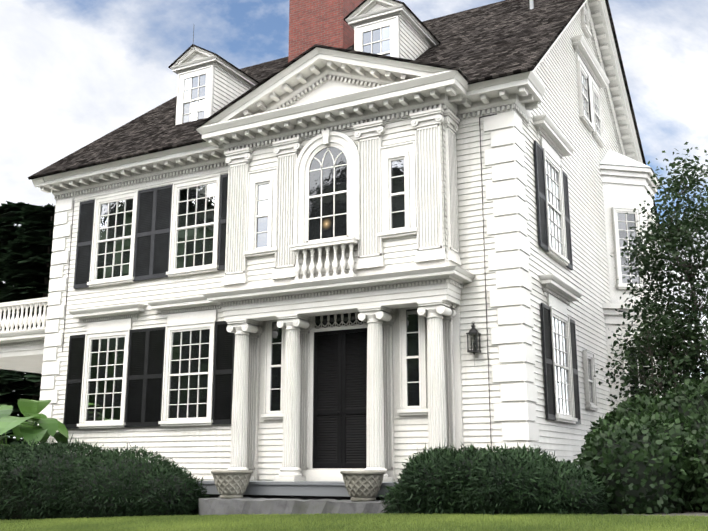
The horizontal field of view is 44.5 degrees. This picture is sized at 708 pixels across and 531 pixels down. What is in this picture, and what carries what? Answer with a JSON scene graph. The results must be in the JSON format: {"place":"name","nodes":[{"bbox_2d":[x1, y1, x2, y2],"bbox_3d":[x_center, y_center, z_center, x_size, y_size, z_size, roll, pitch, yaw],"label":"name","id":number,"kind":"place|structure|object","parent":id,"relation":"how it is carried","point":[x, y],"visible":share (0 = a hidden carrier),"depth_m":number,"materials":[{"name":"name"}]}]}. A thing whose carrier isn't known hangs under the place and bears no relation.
{"place":"outdoors","nodes":[
{"label":"outdoors","id":0,"kind":"place"},
{"bbox_2d":[0,0,707,438],"label":"sky","id":1,"kind":"structure","parent":0,"point":[73,73],"materials":[{"name":"white"}]},
{"bbox_2d":[0,510,707,530],"bbox_3d":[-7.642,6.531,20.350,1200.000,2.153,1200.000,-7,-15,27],"label":"lawn ground","id":2,"kind":"structure","parent":0,"point":[695,513],"depth_m":12.82,"materials":[{"name":"green plant"}]},
{"bbox_2d":[0,201,51,444],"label":"conifer tree","id":3,"kind":"object","parent":2,"relation":"on","point":[10,213],"visible":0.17,"depth_m":46.95,"materials":[{"name":"green plant"}]},
{"bbox_2d":[0,203,55,444],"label":"conifer tree","id":4,"kind":"object","parent":2,"relation":"on","point":[26,261],"visible":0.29,"depth_m":42.65,"materials":[{"name":"green plant"}]},
{"bbox_2d":[0,399,68,451],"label":"leaf plant","id":5,"kind":"object","parent":2,"relation":"on","point":[43,430],"visible":0.77,"depth_m":19.12,"materials":[{"name":"green plant"}]},
{"bbox_2d":[0,435,211,519],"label":"yew bush","id":6,"kind":"object","parent":2,"relation":"on","point":[48,480],"visible":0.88,"depth_m":16.24,"materials":[{"name":"green plant"}]},
{"bbox_2d":[199,497,393,514],"bbox_3d":[-0.954,4.471,15.171,3.957,0.718,0.823,-7,-15,27],"label":"granite step","id":7,"kind":"object","parent":2,"relation":"on","point":[234,506],"visible":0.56,"depth_m":14.99,"materials":[{"name":"grey stone"}]},
{"bbox_2d":[211,470,252,498],"bbox_3d":[-2.265,4.056,16.019,0.790,0.500,0.790,-7,-15,27],"label":"planter","id":8,"kind":"object","parent":7,"relation":"on","point":[230,484],"visible":1,"depth_m":15.78,"materials":[{"name":"stone"}]},
{"bbox_2d":[340,471,385,500],"bbox_3d":[0.157,3.760,14.749,0.790,0.500,0.790,-7,-15,27],"label":"planter","id":9,"kind":"object","parent":7,"relation":"on","point":[362,485],"visible":1,"depth_m":14.51,"materials":[{"name":"stone"}]},
{"bbox_2d":[0,0,685,509],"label":"house walls","id":10,"kind":"structure","parent":2,"relation":"on","point":[320,248],"depth_m":18.07,"materials":[{"name":"white paint"}]},
{"bbox_2d":[466,321,480,364],"bbox_3d":[2.213,1.435,15.920,0.210,0.810,0.240,-7,-15,27],"label":"wall lantern","id":11,"kind":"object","parent":10,"relation":"attached to","point":[473,331],"depth_m":15.89,"materials":[{"name":"grey metal"}]},
{"bbox_2d":[379,438,613,515],"bbox_3d":[2.209,3.587,13.705,3.713,1.568,2.570,-7,-15,27],"label":"yew bush","id":12,"kind":"object","parent":2,"relation":"on","point":[517,480],"visible":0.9,"depth_m":12.96,"materials":[{"name":"green plant"}]},
{"bbox_2d":[573,376,707,514],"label":"shrubs","id":13,"kind":"object","parent":2,"relation":"on","point":[648,460],"visible":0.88,"depth_m":13.41,"materials":[{"name":"green plant"}]},
{"bbox_2d":[593,303,707,415],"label":"tree leaves","id":14,"kind":"object","parent":2,"relation":"on","point":[627,379],"visible":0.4,"depth_m":16.92,"materials":[{"name":"green plant"}]},
{"bbox_2d":[610,142,707,404],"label":"tree leaves","id":15,"kind":"object","parent":2,"relation":"on","point":[672,243],"visible":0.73,"depth_m":17.80,"materials":[{"name":"green plant"}]}
]}

